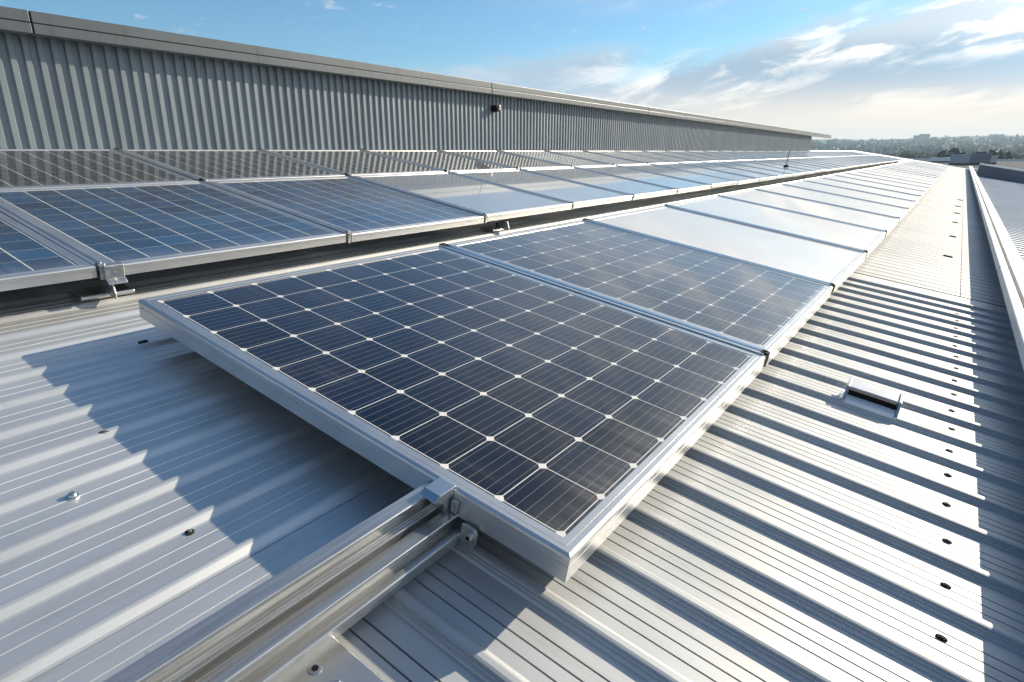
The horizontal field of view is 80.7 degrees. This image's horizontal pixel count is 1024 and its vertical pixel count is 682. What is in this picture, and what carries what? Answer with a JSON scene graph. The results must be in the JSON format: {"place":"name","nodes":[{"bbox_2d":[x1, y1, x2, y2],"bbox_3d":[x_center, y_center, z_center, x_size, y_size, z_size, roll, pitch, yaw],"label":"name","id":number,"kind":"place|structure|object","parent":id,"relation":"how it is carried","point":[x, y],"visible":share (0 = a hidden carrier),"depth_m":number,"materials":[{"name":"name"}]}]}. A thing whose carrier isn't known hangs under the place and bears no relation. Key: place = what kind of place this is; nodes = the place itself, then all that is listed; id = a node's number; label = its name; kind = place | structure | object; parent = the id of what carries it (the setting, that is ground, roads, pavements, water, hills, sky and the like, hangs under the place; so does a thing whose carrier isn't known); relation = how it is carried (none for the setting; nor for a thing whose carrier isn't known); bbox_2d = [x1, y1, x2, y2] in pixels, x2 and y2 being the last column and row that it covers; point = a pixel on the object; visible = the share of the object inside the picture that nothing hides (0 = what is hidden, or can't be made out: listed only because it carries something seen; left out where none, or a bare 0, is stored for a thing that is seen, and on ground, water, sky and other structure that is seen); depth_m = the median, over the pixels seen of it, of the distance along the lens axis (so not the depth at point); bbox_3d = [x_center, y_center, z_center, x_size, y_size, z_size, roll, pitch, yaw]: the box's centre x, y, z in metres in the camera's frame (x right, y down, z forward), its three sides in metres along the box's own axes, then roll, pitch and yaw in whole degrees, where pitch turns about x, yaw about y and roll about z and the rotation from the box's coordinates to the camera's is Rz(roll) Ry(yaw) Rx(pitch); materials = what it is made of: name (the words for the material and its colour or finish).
{"place":"outdoors","nodes":[
{"label":"outdoors","id":0,"kind":"place"},
{"bbox_2d":[0,0,1023,139],"label":"sky","id":1,"kind":"structure","parent":0,"point":[840,69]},
{"bbox_2d":[439,243,769,366],"bbox_3d":[0.307,-0.210,2.766,1.710,0.064,0.059,22,27,30],"label":"joint strip","id":2,"kind":"object","parent":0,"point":[699,330],"visible":0.88,"depth_m":2.66,"materials":[{"name":"metal"}]},
{"bbox_2d":[810,134,1023,158],"bbox_3d":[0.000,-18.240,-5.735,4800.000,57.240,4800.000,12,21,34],"label":"ground","id":3,"kind":"structure","parent":0,"point":[823,141],"depth_m":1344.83,"materials":[{"name":"green plant"}]},
{"bbox_2d":[0,6,830,150],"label":"tall hall","id":4,"kind":"structure","parent":3,"relation":"on","point":[66,82],"depth_m":6.24,"materials":[{"name":"paint"}]},
{"bbox_2d":[491,105,500,111],"bbox_3d":[-0.238,-3.551,9.196,0.112,0.100,0.147,12,21,34],"label":"security camera","id":5,"kind":"object","parent":4,"relation":"attached to","point":[495,108],"visible":1,"depth_m":9.15,"materials":[{"name":"black plastic"}]},
{"bbox_2d":[0,150,1023,681],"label":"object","id":6,"kind":"structure","parent":3,"relation":"on","point":[792,516],"depth_m":1.52,"materials":[{"name":"paint"}]},
{"bbox_2d":[0,203,105,279],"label":"joint strip","id":7,"kind":"object","parent":6,"relation":"attached to","point":[58,240],"visible":1,"depth_m":2.44,"materials":[{"name":"metal"}]},
{"bbox_2d":[68,279,134,301],"bbox_3d":[-1.584,-0.211,2.346,0.185,0.078,0.190,22,27,30],"label":"bracket foot","id":8,"kind":"object","parent":6,"relation":"on","point":[102,291],"visible":0.86,"depth_m":2.33},
{"bbox_2d":[103,262,127,284],"bbox_3d":[-1.503,-0.256,2.280,0.035,0.075,0.066,12,21,34],"label":"corner clamp","id":9,"kind":"object","parent":8,"relation":"attached to","point":[114,273],"visible":1,"depth_m":2.27,"materials":[{"name":"metal"}]},
{"bbox_2d":[203,180,350,242],"bbox_3d":[-1.403,-0.771,3.497,1.380,0.064,0.043,22,27,30],"label":"joint strip","id":10,"kind":"object","parent":6,"relation":"on","point":[312,219],"visible":0.87,"depth_m":3.42,"materials":[{"name":"metal"}]},
{"bbox_2d":[102,477,477,681],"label":"mounting rail","id":11,"kind":"object","parent":6,"relation":"attached to","point":[278,627],"visible":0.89,"depth_m":1.07,"materials":[{"name":"metal"}]},
{"bbox_2d":[279,639,383,681],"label":"splice plate","id":12,"kind":"object","parent":6,"relation":"on","point":[334,660],"visible":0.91,"depth_m":1.03,"materials":[{"name":"metal"}]},
{"bbox_2d":[361,149,446,171],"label":"joint strip","id":13,"kind":"object","parent":6,"relation":"on","point":[444,170],"visible":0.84,"depth_m":5.91,"materials":[{"name":"grey metal"}]},
{"bbox_2d":[480,221,508,231],"bbox_3d":[-0.093,-0.835,4.331,0.185,0.078,0.190,22,27,30],"label":"bracket foot","id":14,"kind":"object","parent":6,"relation":"on","point":[501,225],"visible":1,"depth_m":4.30},
{"bbox_2d":[582,218,835,294],"bbox_3d":[1.201,-0.585,3.956,1.710,0.064,0.059,22,27,30],"label":"joint strip","id":15,"kind":"object","parent":6,"relation":"on","point":[712,253],"visible":0.88,"depth_m":3.89,"materials":[{"name":"grey metal"}]},
{"bbox_2d":[717,195,886,236],"bbox_3d":[2.987,-1.332,6.334,1.710,0.064,0.059,22,27,30],"label":"joint strip","id":16,"kind":"object","parent":6,"relation":"on","point":[806,214],"visible":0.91,"depth_m":6.28,"materials":[{"name":"grey metal"}]},
{"bbox_2d":[755,188,899,222],"bbox_3d":[3.881,-1.706,7.524,1.710,0.064,0.059,22,27,30],"label":"joint strip","id":17,"kind":"object","parent":6,"relation":"on","point":[830,204],"visible":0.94,"depth_m":7.47,"materials":[{"name":"grey metal"}]},
{"bbox_2d":[782,183,908,211],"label":"joint strip","id":18,"kind":"object","parent":6,"relation":"on","point":[846,196],"visible":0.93,"depth_m":8.67,"materials":[{"name":"grey metal"}]},
{"bbox_2d":[804,180,916,203],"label":"joint strip","id":19,"kind":"object","parent":6,"relation":"on","point":[863,191],"visible":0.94,"depth_m":9.83,"materials":[{"name":"grey metal"}]},
{"bbox_2d":[819,177,921,196],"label":"joint strip","id":20,"kind":"object","parent":6,"relation":"on","point":[874,187],"visible":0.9,"depth_m":11.00,"materials":[{"name":"grey metal"}]},
{"bbox_2d":[839,377,903,419],"bbox_3d":[1.425,0.229,2.386,0.219,0.076,0.143,21,26,28],"label":"roof vent","id":21,"kind":"object","parent":6,"relation":"on","point":[873,398],"visible":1,"depth_m":2.37,"materials":[{"name":"metal"}]},
{"bbox_2d":[969,166,1023,369],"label":"parapet","id":22,"kind":"structure","parent":6,"relation":"on","point":[1009,263],"depth_m":4.96,"materials":[{"name":"metal"}]},
{"bbox_2d":[976,163,1023,261],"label":"roof","id":23,"kind":"structure","parent":6,"relation":"on","point":[1003,187],"depth_m":17.78,"materials":[{"name":"metal"}]},
{"bbox_3d":[10.631,-4.798,17.339,0.040,0.101,39.579,22,27,30],"label":"support rail","id":24,"kind":"object","parent":6,"relation":"on","visible":0},
{"bbox_2d":[138,246,764,582],"bbox_3d":[-0.141,-0.011,2.177,1.700,0.065,1.481,22,27,30],"label":"solar panel","id":25,"kind":"object","parent":24,"relation":"on","point":[557,432],"visible":1,"depth_m":1.83,"materials":[{"name":"glass"}]},
{"bbox_2d":[450,220,832,365],"bbox_3d":[0.752,-0.386,3.366,1.700,0.065,1.481,22,26,30],"label":"solar panel","id":26,"kind":"object","parent":24,"relation":"on","point":[772,312],"visible":0.83,"depth_m":3.19,"materials":[{"name":"glass"}]},
{"bbox_2d":[591,206,865,293],"bbox_3d":[1.645,-0.757,4.555,1.700,0.065,1.481,22,26,30],"label":"solar panel","id":27,"kind":"object","parent":24,"relation":"on","point":[837,266],"visible":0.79,"depth_m":4.44,"materials":[{"name":"white glass"}]},
{"bbox_2d":[664,204,867,257],"bbox_3d":[2.094,-0.958,5.145,1.710,0.064,0.059,22,27,30],"label":"joint strip","id":28,"kind":"object","parent":24,"relation":"on","point":[780,231],"visible":0.96,"depth_m":5.08,"materials":[{"name":"grey metal"}]},
{"bbox_2d":[670,196,885,259],"bbox_3d":[2.539,-1.134,5.745,1.700,0.065,1.481,22,27,30],"label":"solar panel","id":29,"kind":"object","parent":24,"relation":"on","point":[869,240],"visible":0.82,"depth_m":5.66,"materials":[{"name":"white glass"}]},
{"bbox_2d":[722,189,898,237],"bbox_3d":[3.432,-1.506,6.934,1.700,0.065,1.481,22,27,30],"label":"solar panel","id":30,"kind":"object","parent":24,"relation":"on","point":[872,220],"visible":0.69,"depth_m":6.88,"materials":[{"name":"white glass"}]},
{"bbox_2d":[759,184,908,221],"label":"solar panel","id":31,"kind":"object","parent":24,"relation":"on","point":[890,210],"visible":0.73,"depth_m":8.09,"materials":[{"name":"white glass"}]},
{"bbox_2d":[787,181,915,210],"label":"solar panel","id":32,"kind":"object","parent":24,"relation":"on","point":[861,195],"visible":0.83,"depth_m":9.30,"materials":[{"name":"white glass"}]},
{"bbox_2d":[807,178,920,205],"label":"solar panel","id":33,"kind":"object","parent":24,"relation":"on","point":[868,189],"visible":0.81,"depth_m":10.52,"materials":[{"name":"white glass"}]},
{"bbox_2d":[823,175,924,198],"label":"solar panel","id":34,"kind":"object","parent":24,"relation":"on","point":[883,186],"visible":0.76,"depth_m":11.71,"materials":[{"name":"white glass"}]},
{"bbox_2d":[837,173,928,193],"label":"solar panel","id":35,"kind":"object","parent":24,"relation":"on","point":[926,189],"visible":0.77,"depth_m":12.92,"materials":[{"name":"white glass"}]},
{"bbox_2d":[848,171,931,190],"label":"solar panel","id":36,"kind":"object","parent":24,"relation":"on","point":[892,179],"visible":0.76,"depth_m":14.12,"materials":[{"name":"white glass"}]},
{"bbox_2d":[858,170,934,185],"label":"solar panel","id":37,"kind":"object","parent":24,"relation":"on","point":[898,177],"visible":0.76,"depth_m":15.31,"materials":[{"name":"white glass"}]},
{"bbox_2d":[864,169,936,182],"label":"solar panel","id":38,"kind":"object","parent":24,"relation":"on","point":[909,176],"visible":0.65,"depth_m":16.49,"materials":[{"name":"white glass"}]},
{"bbox_2d":[870,168,938,180],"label":"solar panel","id":39,"kind":"object","parent":24,"relation":"on","point":[905,173],"visible":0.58,"depth_m":17.75,"materials":[{"name":"white glass"}]},
{"bbox_2d":[877,167,939,179],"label":"solar panel","id":40,"kind":"object","parent":24,"relation":"on","point":[910,172],"visible":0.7,"depth_m":18.93,"materials":[{"name":"white glass"}]},
{"bbox_2d":[882,166,941,177],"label":"solar panel","id":41,"kind":"object","parent":24,"relation":"on","point":[912,170],"visible":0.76,"depth_m":20.12,"materials":[{"name":"white glass"}]},
{"bbox_2d":[887,165,942,174],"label":"solar panel","id":42,"kind":"object","parent":24,"relation":"on","point":[916,169],"visible":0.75,"depth_m":21.34,"materials":[{"name":"white glass"}]},
{"bbox_2d":[892,164,943,173],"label":"solar panel","id":43,"kind":"object","parent":24,"relation":"on","point":[918,168],"visible":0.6,"depth_m":22.52,"materials":[{"name":"white glass"}]},
{"bbox_3d":[9.241,-4.987,17.305,0.040,0.101,40.400,22,27,30],"label":"support rail","id":44,"kind":"object","parent":6,"relation":"on","visible":0},
{"bbox_2d":[0,212,96,291],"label":"solar panel","id":45,"kind":"object","parent":44,"relation":"on","point":[29,257],"visible":1,"depth_m":2.22,"materials":[{"name":"glass"}]},
{"bbox_3d":[8.688,-5.214,17.650,0.040,0.101,40.400,22,27,30],"label":"support rail","id":46,"kind":"object","parent":6,"relation":"on","visible":0},
{"bbox_2d":[0,182,345,274],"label":"solar panel","id":47,"kind":"object","parent":46,"relation":"on","point":[137,228],"visible":0.9,"depth_m":2.90,"materials":[{"name":"glass"}]},
{"bbox_2d":[212,176,483,241],"bbox_3d":[-1.065,-0.906,3.951,1.370,0.047,1.128,23,27,30],"label":"solar panel","id":48,"kind":"object","parent":46,"relation":"on","point":[360,210],"visible":0.85,"depth_m":3.84,"materials":[{"name":"glass"}]},
{"bbox_2d":[349,174,487,222],"bbox_3d":[-0.724,-1.055,4.400,1.380,0.064,0.043,22,27,30],"label":"joint strip","id":49,"kind":"object","parent":46,"relation":"on","point":[421,196],"visible":0.9,"depth_m":4.34,"materials":[{"name":"metal"}]},
{"bbox_2d":[358,172,571,221],"bbox_3d":[-0.385,-1.193,4.853,1.370,0.046,1.128,22,27,30],"label":"solar panel","id":50,"kind":"object","parent":46,"relation":"on","point":[494,202],"visible":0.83,"depth_m":4.76,"materials":[{"name":"blue glass"}]},
{"bbox_2d":[448,171,574,209],"bbox_3d":[-0.046,-1.339,5.303,1.380,0.064,0.043,22,27,30],"label":"joint strip","id":51,"kind":"object","parent":46,"relation":"on","point":[572,202],"visible":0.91,"depth_m":5.24,"materials":[{"name":"metal"}]},
{"bbox_2d":[456,169,632,207],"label":"solar panel","id":52,"kind":"object","parent":46,"relation":"on","point":[581,195],"visible":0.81,"depth_m":5.68,"materials":[{"name":"blue glass"}]},
{"bbox_2d":[519,168,634,200],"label":"joint strip","id":53,"kind":"object","parent":46,"relation":"on","point":[578,182],"visible":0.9,"depth_m":6.17,"materials":[{"name":"metal"}]},
{"bbox_2d":[526,167,676,199],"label":"solar panel","id":54,"kind":"object","parent":46,"relation":"on","point":[640,190],"visible":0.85,"depth_m":6.60,"materials":[{"name":"blue glass"}]},
{"bbox_2d":[573,166,678,193],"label":"joint strip","id":55,"kind":"object","parent":46,"relation":"on","point":[628,178],"visible":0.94,"depth_m":7.06,"materials":[{"name":"metal"}]},
{"bbox_2d":[580,165,710,193],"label":"solar panel","id":56,"kind":"object","parent":46,"relation":"on","point":[683,186],"visible":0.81,"depth_m":7.52,"materials":[{"name":"grey glass"}]},
{"bbox_2d":[616,165,711,188],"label":"joint strip","id":57,"kind":"object","parent":46,"relation":"on","point":[667,175],"visible":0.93,"depth_m":7.96,"materials":[{"name":"metal"}]},
{"bbox_2d":[620,164,737,187],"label":"solar panel","id":58,"kind":"object","parent":46,"relation":"on","point":[715,182],"visible":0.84,"depth_m":8.42,"materials":[{"name":"blue glass"}]},
{"bbox_2d":[656,163,758,184],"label":"solar panel","id":59,"kind":"object","parent":46,"relation":"on","point":[741,179],"visible":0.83,"depth_m":9.36,"materials":[{"name":"blue glass"}]},
{"bbox_2d":[678,162,759,181],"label":"joint strip","id":60,"kind":"object","parent":46,"relation":"on","point":[722,171],"visible":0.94,"depth_m":9.75,"materials":[{"name":"metal"}]},
{"bbox_2d":[684,162,776,181],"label":"solar panel","id":61,"kind":"object","parent":46,"relation":"on","point":[763,177],"visible":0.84,"depth_m":10.26,"materials":[{"name":"blue glass"}]},
{"bbox_2d":[707,161,791,178],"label":"solar panel","id":62,"kind":"object","parent":46,"relation":"on","point":[779,174],"visible":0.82,"depth_m":11.17,"materials":[{"name":"blue glass"}]},
{"bbox_2d":[726,160,804,176],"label":"solar panel","id":63,"kind":"object","parent":46,"relation":"on","point":[795,173],"visible":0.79,"depth_m":12.09,"materials":[{"name":"blue glass"}]},
{"bbox_2d":[741,160,815,174],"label":"solar panel","id":64,"kind":"object","parent":46,"relation":"on","point":[789,167],"visible":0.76,"depth_m":12.99,"materials":[{"name":"blue glass"}]},
{"bbox_2d":[759,159,825,172],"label":"solar panel","id":65,"kind":"object","parent":46,"relation":"on","point":[818,170],"visible":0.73,"depth_m":13.88,"materials":[{"name":"blue glass"}]},
{"bbox_2d":[769,159,833,171],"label":"solar panel","id":66,"kind":"object","parent":46,"relation":"on","point":[827,169],"visible":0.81,"depth_m":14.84,"materials":[{"name":"blue glass"}]},
{"bbox_2d":[783,159,841,170],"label":"solar panel","id":67,"kind":"object","parent":46,"relation":"on","point":[837,168],"visible":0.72,"depth_m":15.75,"materials":[{"name":"blue glass"}]},
{"bbox_2d":[790,158,847,169],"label":"solar panel","id":68,"kind":"object","parent":46,"relation":"on","point":[843,167],"visible":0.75,"depth_m":16.67,"materials":[{"name":"blue glass"}]},
{"bbox_2d":[801,158,853,168],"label":"solar panel","id":69,"kind":"object","parent":46,"relation":"on","point":[849,166],"visible":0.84,"depth_m":17.56,"materials":[{"name":"blue glass"}]},
{"bbox_2d":[811,158,859,167],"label":"solar panel","id":70,"kind":"object","parent":46,"relation":"on","point":[837,162],"visible":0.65,"depth_m":18.45,"materials":[{"name":"blue glass"}]},
{"bbox_2d":[815,157,863,166],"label":"solar panel","id":71,"kind":"object","parent":46,"relation":"on","point":[861,165],"visible":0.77,"depth_m":19.40,"materials":[{"name":"blue glass"}]},
{"bbox_3d":[7.697,-5.597,18.209,0.040,0.101,37.900,22,27,30],"label":"support rail","id":72,"kind":"object","parent":6,"relation":"on","visible":0},
{"bbox_2d":[0,149,198,189],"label":"solar panel","id":73,"kind":"object","parent":72,"relation":"on","point":[35,168],"visible":0.86,"depth_m":3.72,"materials":[{"name":"glass"}]},
{"bbox_2d":[114,148,204,181],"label":"joint strip","id":74,"kind":"object","parent":73,"relation":"attached to","point":[197,178],"visible":0.86,"depth_m":4.09,"materials":[{"name":"metal"}]},
{"bbox_2d":[122,149,344,181],"bbox_3d":[-2.110,-1.339,4.600,1.170,0.047,1.128,22,27,30],"label":"solar panel","id":75,"kind":"object","parent":72,"relation":"on","point":[223,165],"visible":0.69,"depth_m":4.53,"materials":[{"name":"glass"}]},
{"bbox_2d":[258,148,348,175],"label":"joint strip","id":76,"kind":"object","parent":72,"relation":"on","point":[305,162],"visible":0.77,"depth_m":5.01,"materials":[{"name":"grey metal"}]},
{"bbox_2d":[267,150,443,175],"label":"solar panel","id":77,"kind":"object","parent":72,"relation":"on","point":[357,162],"visible":0.71,"depth_m":5.45,"materials":[{"name":"glass"}]},
{"bbox_2d":[368,150,515,171],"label":"solar panel","id":78,"kind":"object","parent":72,"relation":"on","point":[446,161],"visible":0.7,"depth_m":6.38,"materials":[{"name":"glass"}]},
{"bbox_2d":[437,149,517,168],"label":"joint strip","id":79,"kind":"object","parent":72,"relation":"on","point":[477,159],"visible":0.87,"depth_m":6.83,"materials":[{"name":"grey metal"}]},
{"bbox_2d":[443,150,569,169],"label":"solar panel","id":80,"kind":"object","parent":72,"relation":"on","point":[513,160],"visible":0.73,"depth_m":7.29,"materials":[{"name":"glass"}]},
{"bbox_2d":[496,149,571,166],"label":"joint strip","id":81,"kind":"object","parent":72,"relation":"on","point":[533,157],"visible":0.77,"depth_m":7.74,"materials":[{"name":"grey metal"}]},
{"bbox_2d":[501,150,612,166],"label":"solar panel","id":82,"kind":"object","parent":72,"relation":"on","point":[562,159],"visible":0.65,"depth_m":8.21,"materials":[{"name":"grey glass"}]},
{"bbox_2d":[544,150,613,164],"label":"joint strip","id":83,"kind":"object","parent":72,"relation":"on","point":[579,157],"visible":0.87,"depth_m":8.63,"materials":[{"name":"grey metal"}]},
{"bbox_2d":[548,150,645,164],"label":"solar panel","id":84,"kind":"object","parent":72,"relation":"on","point":[602,158],"visible":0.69,"depth_m":9.11,"materials":[{"name":"grey glass"}]},
{"bbox_2d":[582,150,648,163],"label":"joint strip","id":85,"kind":"object","parent":72,"relation":"on","point":[617,157],"visible":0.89,"depth_m":9.52,"materials":[{"name":"grey metal"}]},
{"bbox_2d":[590,151,675,163],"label":"solar panel","id":86,"kind":"object","parent":72,"relation":"on","point":[649,160],"visible":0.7,"depth_m":10.02,"materials":[{"name":"grey glass"}]},
{"bbox_2d":[622,151,697,162],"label":"solar panel","id":87,"kind":"object","parent":72,"relation":"on","point":[663,157],"visible":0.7,"depth_m":10.94,"materials":[{"name":"grey glass"}]},
{"bbox_2d":[649,151,717,161],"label":"solar panel","id":88,"kind":"object","parent":72,"relation":"on","point":[700,159],"visible":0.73,"depth_m":11.85,"materials":[{"name":"grey glass"}]},
{"bbox_2d":[691,151,750,159],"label":"solar panel","id":89,"kind":"object","parent":72,"relation":"on","point":[720,155],"visible":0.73,"depth_m":13.67,"materials":[{"name":"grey glass"}]},
{"bbox_2d":[708,151,764,159],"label":"solar panel","id":90,"kind":"object","parent":72,"relation":"on","point":[737,155],"visible":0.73,"depth_m":14.61,"materials":[{"name":"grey glass"}]},
{"bbox_2d":[724,151,774,158],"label":"solar panel","id":91,"kind":"object","parent":72,"relation":"on","point":[746,154],"visible":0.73,"depth_m":15.52,"materials":[{"name":"grey glass"}]},
{"bbox_2d":[737,151,785,158],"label":"solar panel","id":92,"kind":"object","parent":72,"relation":"on","point":[761,154],"visible":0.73,"depth_m":16.42,"materials":[{"name":"grey glass"}]},
{"bbox_2d":[749,151,792,158],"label":"solar panel","id":93,"kind":"object","parent":72,"relation":"on","point":[786,157],"visible":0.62,"depth_m":17.35,"materials":[{"name":"grey glass"}]},
{"bbox_2d":[918,134,930,142],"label":"tower block","id":94,"kind":"structure","parent":3,"relation":"on","point":[922,136],"depth_m":1193.66,"materials":[{"name":"concrete"}]},
{"bbox_2d":[936,148,964,156],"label":"tree","id":95,"kind":"object","parent":3,"relation":"on","point":[952,150],"visible":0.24,"depth_m":179.57,"materials":[{"name":"green plant"}]},
{"bbox_2d":[989,149,1012,158],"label":"tree","id":96,"kind":"object","parent":3,"relation":"on","point":[1006,155],"visible":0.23,"depth_m":162.05,"materials":[{"name":"green plant"}]},
{"bbox_2d":[909,158,1023,169],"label":"flat roofed warehouse","id":97,"kind":"structure","parent":0,"point":[1015,163],"depth_m":93.55,"materials":[{"name":"white metal"}]},
{"bbox_2d":[929,156,949,162],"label":"roof unit","id":98,"kind":"structure","parent":97,"relation":"on","point":[939,159],"depth_m":98.33,"materials":[{"name":"grey metal"}]},
{"bbox_2d":[948,153,970,164],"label":"roof unit","id":99,"kind":"structure","parent":97,"relation":"on","point":[960,159],"depth_m":81.16,"materials":[{"name":"grey metal"}]},
{"bbox_2d":[969,152,991,164],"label":"roof unit","id":100,"kind":"structure","parent":97,"relation":"on","point":[977,158],"depth_m":82.20,"materials":[{"name":"grey metal"}]},
{"bbox_2d":[990,154,997,163],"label":"roof unit","id":101,"kind":"structure","parent":97,"relation":"on","point":[994,157],"depth_m":84.63,"materials":[{"name":"grey metal"}]},
{"bbox_3d":[8.138,-5.416,17.935,0.040,0.101,37.900,22,27,30],"label":"support rail","id":102,"kind":"object","parent":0,"visible":0},
{"bbox_2d":[671,151,736,160],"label":"solar panel","id":103,"kind":"object","parent":102,"relation":"on","point":[704,156],"visible":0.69,"depth_m":12.77,"materials":[{"name":"grey glass"}]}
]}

